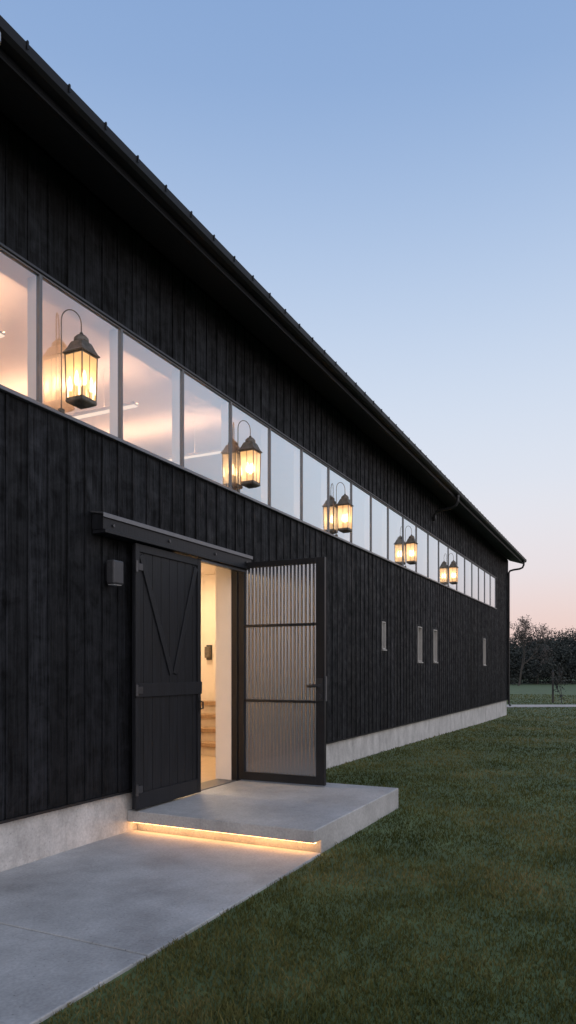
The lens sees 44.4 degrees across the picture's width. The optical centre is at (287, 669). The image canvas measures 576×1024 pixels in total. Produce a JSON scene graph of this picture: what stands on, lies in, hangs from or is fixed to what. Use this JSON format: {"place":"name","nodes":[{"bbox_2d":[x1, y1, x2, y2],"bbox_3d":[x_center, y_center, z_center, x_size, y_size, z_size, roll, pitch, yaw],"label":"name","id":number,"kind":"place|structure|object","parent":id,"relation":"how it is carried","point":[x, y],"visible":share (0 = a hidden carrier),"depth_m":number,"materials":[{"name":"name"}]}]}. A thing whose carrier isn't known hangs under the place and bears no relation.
{"place":"outdoors","nodes":[
{"label":"outdoors","id":0,"kind":"place"},
{"bbox_2d":[0,830,319,1023],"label":"path","id":1,"kind":"structure","parent":0,"point":[78,923],"depth_m":4.29,"materials":[{"name":"concrete"}]},
{"bbox_2d":[0,0,575,645],"label":"sky","id":2,"kind":"structure","parent":0,"point":[398,176],"materials":[{"name":"blue"}]},
{"bbox_2d":[39,671,575,1023],"bbox_3d":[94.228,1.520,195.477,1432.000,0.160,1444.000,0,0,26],"label":"ground","id":3,"kind":"structure","parent":0,"point":[541,689],"depth_m":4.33,"materials":[{"name":"green plant"}]},
{"bbox_2d":[127,779,397,852],"bbox_3d":[-0.130,1.486,6.778,1.797,0.507,2.170,0,0,26],"label":"concrete step","id":4,"kind":"object","parent":3,"relation":"on","point":[311,818],"visible":0.7,"depth_m":6.18,"materials":[{"name":"grey concrete"}]},
{"bbox_2d":[0,15,526,871],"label":"barn","id":5,"kind":"structure","parent":3,"relation":"on","point":[362,639],"depth_m":6.94,"materials":[{"name":"black timber cladding"},{"name":"concrete"},{"name":"glass"}]},
{"bbox_2d":[0,247,40,402],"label":"window","id":6,"kind":"structure","parent":5,"relation":"in","point":[38,276],"depth_m":5.24,"materials":[{"name":"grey glass"}]},
{"bbox_2d":[58,309,99,412],"bbox_3d":[-1.615,-2.376,5.471,0.203,0.813,0.243,0,0,26],"label":"wall lantern","id":7,"kind":"object","parent":5,"relation":"attached to","point":[81,356],"depth_m":5.46,"materials":[{"name":"brown metal"}]},
{"bbox_2d":[41,274,121,438],"bbox_3d":[-1.648,-2.455,5.671,0.038,0.968,0.923,0,0,26],"label":"window","id":8,"kind":"structure","parent":5,"relation":"in","point":[43,278],"depth_m":5.95,"materials":[{"name":"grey glass"}]},
{"bbox_2d":[69,401,137,418],"bbox_3d":[-3.732,-3.171,8.830,4.550,0.502,0.068,0,0,26],"label":"ceiling light","id":9,"kind":"object","parent":5,"relation":"hanging from","point":[103,410],"visible":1,"depth_m":8.03,"materials":[{"name":"beige paint"}]},
{"bbox_2d":[105,560,122,585],"bbox_3d":[-1.453,-0.807,5.905,0.105,0.206,0.130,0,0,26],"label":"wall sconce","id":10,"kind":"object","parent":5,"relation":"attached to","point":[113,572],"depth_m":5.85,"materials":[{"name":"black paint"}]},
{"bbox_2d":[122,328,182,466],"bbox_3d":[-1.242,-2.455,6.502,0.038,0.968,0.923,0,0,26],"label":"window","id":11,"kind":"structure","parent":5,"relation":"in","point":[125,332],"depth_m":6.90,"materials":[{"name":"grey glass"}]},
{"bbox_2d":[132,543,203,809],"bbox_3d":[-1.088,0.060,6.544,0.097,2.310,1.049,0,0,26],"label":"sliding door","id":12,"kind":"structure","parent":5,"relation":"in","point":[167,684],"depth_m":6.49,"materials":[{"name":"black paint"}]},
{"bbox_2d":[164,420,200,460],"bbox_3d":[-2.921,-3.171,10.492,4.550,0.502,0.068,0,0,26],"label":"ceiling light","id":13,"kind":"object","parent":5,"relation":"hanging from","point":[192,455],"visible":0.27,"depth_m":9.69,"materials":[{"name":"beige paint"}]},
{"bbox_2d":[183,369,231,488],"bbox_3d":[-0.837,-2.455,7.334,0.038,0.968,0.923,0,0,26],"label":"window","id":14,"kind":"structure","parent":5,"relation":"in","point":[212,411],"depth_m":7.42,"materials":[{"name":"clear glass"}]},
{"bbox_2d":[204,645,211,659],"bbox_3d":[-1.292,-0.280,11.426,0.100,0.240,0.090,0,0,26],"label":"indoor wall lamp","id":15,"kind":"object","parent":5,"relation":"attached to","point":[207,652],"visible":1,"depth_m":11.41,"materials":[{"name":"brown metal"}]},
{"bbox_2d":[201,700,215,755],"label":"indoor steps","id":16,"kind":"structure","parent":5,"relation":"in","point":[208,729],"depth_m":10.50,"materials":[{"name":"brown wood"}]},
{"bbox_2d":[236,420,261,491],"bbox_3d":[-0.432,-2.376,7.898,0.203,0.813,0.243,0,0,26],"label":"wall lantern","id":17,"kind":"object","parent":5,"relation":"attached to","point":[249,447],"depth_m":7.88,"materials":[{"name":"brown metal"}]},
{"bbox_2d":[232,402,269,505],"bbox_3d":[-0.431,-2.455,8.165,0.038,0.968,0.923,0,0,26],"label":"window","id":18,"kind":"structure","parent":5,"relation":"in","point":[260,431],"depth_m":8.20,"materials":[{"name":"clear glass"}]},
{"bbox_2d":[239,557,326,785],"bbox_3d":[-0.075,0.017,7.624,1.063,2.395,0.208,0,0,26],"label":"glazed door","id":19,"kind":"structure","parent":5,"relation":"in","point":[283,678],"depth_m":7.61,"materials":[{"name":"black paint"}]},
{"bbox_2d":[270,428,301,519],"bbox_3d":[-0.026,-2.455,8.996,0.038,0.968,0.923,0,0,26],"label":"window","id":20,"kind":"structure","parent":5,"relation":"in","point":[285,456],"depth_m":8.98,"materials":[{"name":"clear glass"}]},
{"bbox_2d":[302,449,328,532],"bbox_3d":[0.380,-2.455,9.828,0.038,0.968,0.923,0,0,26],"label":"window","id":21,"kind":"structure","parent":5,"relation":"in","point":[315,474],"depth_m":9.83,"materials":[{"name":"clear glass"}]},
{"bbox_2d":[329,467,351,542],"bbox_3d":[0.785,-2.455,10.659,0.038,0.968,0.923,0,0,26],"label":"window","id":22,"kind":"structure","parent":5,"relation":"in","point":[334,477],"depth_m":10.56,"materials":[{"name":"clear glass"}]},
{"bbox_2d":[335,482,353,536],"bbox_3d":[0.840,-2.376,10.505,0.203,0.813,0.243,0,0,26],"label":"wall lantern","id":23,"kind":"object","parent":5,"relation":"attached to","point":[344,501],"depth_m":10.49,"materials":[{"name":"brown metal"}]},
{"bbox_2d":[352,482,371,551],"bbox_3d":[1.191,-2.455,11.490,0.038,0.968,0.923,0,0,26],"label":"window","id":24,"kind":"structure","parent":5,"relation":"in","point":[361,499],"depth_m":11.49,"materials":[{"name":"clear glass"}]},
{"bbox_2d":[372,496,388,559],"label":"window","id":25,"kind":"structure","parent":5,"relation":"in","point":[380,511],"depth_m":12.36,"materials":[{"name":"clear glass"}]},
{"bbox_2d":[382,621,386,650],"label":"small window","id":26,"kind":"structure","parent":5,"relation":"in","point":[383,623],"depth_m":12.55,"materials":[{"name":"grey glass"}]},
{"bbox_2d":[389,507,403,565],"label":"window","id":27,"kind":"structure","parent":5,"relation":"in","point":[396,520],"depth_m":13.20,"materials":[{"name":"clear glass"}]},
{"bbox_2d":[404,517,416,571],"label":"window","id":28,"kind":"structure","parent":5,"relation":"in","point":[407,523],"depth_m":14.03,"materials":[{"name":"clear glass"}]},
{"bbox_2d":[404,526,417,566],"bbox_3d":[2.387,-2.376,13.677,0.203,0.813,0.243,0,0,26],"label":"wall lantern","id":29,"kind":"object","parent":5,"relation":"attached to","point":[411,540],"depth_m":13.65,"materials":[{"name":"brown metal"}]},
{"bbox_2d":[417,626,422,662],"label":"small window","id":30,"kind":"structure","parent":5,"relation":"in","point":[419,628],"depth_m":14.73,"materials":[{"name":"grey glass"}]},
{"bbox_2d":[417,526,428,577],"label":"window","id":31,"kind":"structure","parent":5,"relation":"in","point":[422,536],"depth_m":14.83,"materials":[{"name":"clear glass"}]},
{"bbox_2d":[429,534,438,581],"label":"window","id":32,"kind":"structure","parent":5,"relation":"in","point":[433,542],"depth_m":15.65,"materials":[{"name":"clear glass"}]},
{"bbox_2d":[433,629,437,662],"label":"small window","id":33,"kind":"structure","parent":5,"relation":"in","point":[434,631],"depth_m":15.86,"materials":[{"name":"grey glass"}]},
{"bbox_2d":[439,540,448,585],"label":"window","id":34,"kind":"structure","parent":5,"relation":"in","point":[443,549],"depth_m":16.48,"materials":[{"name":"clear glass"}]},
{"bbox_2d":[449,547,456,589],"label":"window","id":35,"kind":"structure","parent":5,"relation":"in","point":[454,586],"depth_m":17.40,"materials":[{"name":"clear glass"}]},
{"bbox_2d":[448,553,458,586],"bbox_3d":[3.952,-2.376,16.886,0.203,0.813,0.243,0,0,26],"label":"wall lantern","id":36,"kind":"object","parent":5,"relation":"attached to","point":[453,564],"depth_m":16.86,"materials":[{"name":"brown metal"}]},
{"bbox_2d":[457,553,464,593],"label":"window","id":37,"kind":"structure","parent":5,"relation":"in","point":[460,559],"depth_m":18.22,"materials":[{"name":"clear glass"}]},
{"bbox_2d":[465,558,471,596],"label":"window","id":38,"kind":"structure","parent":5,"relation":"in","point":[468,564],"depth_m":18.99,"materials":[{"name":"clear glass"}]},
{"bbox_2d":[472,563,478,599],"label":"window","id":39,"kind":"structure","parent":5,"relation":"in","point":[475,569],"depth_m":19.84,"materials":[{"name":"clear glass"}]},
{"bbox_2d":[479,567,484,602],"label":"window","id":40,"kind":"structure","parent":5,"relation":"in","point":[481,572],"depth_m":20.63,"materials":[{"name":"clear glass"}]},
{"bbox_2d":[483,638,486,665],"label":"small window","id":41,"kind":"structure","parent":5,"relation":"in","point":[484,640],"depth_m":21.11,"materials":[{"name":"grey glass"}]},
{"bbox_2d":[485,571,490,605],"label":"window","id":42,"kind":"structure","parent":5,"relation":"in","point":[487,576],"depth_m":21.48,"materials":[{"name":"clear glass"}]},
{"bbox_2d":[491,575,495,607],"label":"window","id":43,"kind":"structure","parent":5,"relation":"in","point":[493,580],"depth_m":22.41,"materials":[{"name":"clear glass"}]},
{"bbox_2d":[510,644,526,684],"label":"tree","id":44,"kind":"object","parent":3,"relation":"on","point":[516,650],"depth_m":73.09,"materials":[{"name":"green plant"}]},
{"bbox_2d":[510,632,541,683],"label":"tree","id":45,"kind":"object","parent":3,"relation":"on","point":[514,645],"visible":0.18,"depth_m":77.23,"materials":[{"name":"green plant"}]},
{"bbox_2d":[510,631,552,681],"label":"tree","id":46,"kind":"object","parent":3,"relation":"on","point":[524,666],"visible":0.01,"depth_m":84.61,"materials":[{"name":"green plant"}]},
{"bbox_2d":[510,614,554,685],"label":"bare tree","id":47,"kind":"object","parent":3,"relation":"on","point":[521,635],"visible":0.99,"depth_m":69.28,"materials":[{"name":"brown plant"}]},
{"bbox_2d":[510,633,575,683],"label":"tree","id":48,"kind":"object","parent":3,"relation":"on","point":[539,668],"visible":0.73,"depth_m":76.60,"materials":[{"name":"green plant"}]},
{"bbox_2d":[518,628,575,682],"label":"tree","id":49,"kind":"object","parent":3,"relation":"on","point":[565,642],"visible":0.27,"depth_m":79.76,"materials":[{"name":"green plant"}]},
{"bbox_2d":[519,628,575,681],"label":"tree","id":50,"kind":"object","parent":3,"relation":"on","point":[561,643],"visible":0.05,"depth_m":85.86,"materials":[{"name":"green plant"}]},
{"bbox_2d":[552,671,553,702],"bbox_3d":[12.750,0.920,34.000,0.092,1.760,0.092,0,0,3],"label":"timber post","id":51,"kind":"object","parent":3,"relation":"on","point":[552,687],"visible":0.89,"depth_m":33.97,"materials":[{"name":"brown wood"}]},
{"bbox_2d":[551,667,573,702],"bbox_3d":[12.921,0.817,33.531,1.005,2.098,0.841,0,0,-11],"label":"sapling","id":52,"kind":"object","parent":3,"relation":"on","point":[558,680],"visible":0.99,"depth_m":33.58,"materials":[{"name":"green plant"}]},
{"bbox_2d":[557,633,575,683],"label":"tree","id":53,"kind":"object","parent":3,"relation":"on","point":[571,677],"visible":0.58,"depth_m":78.56,"materials":[{"name":"green plant"}]},
{"bbox_2d":[507,705,575,706],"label":"road","id":54,"kind":"structure","parent":0,"point":[541,706],"depth_m":30.44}
]}

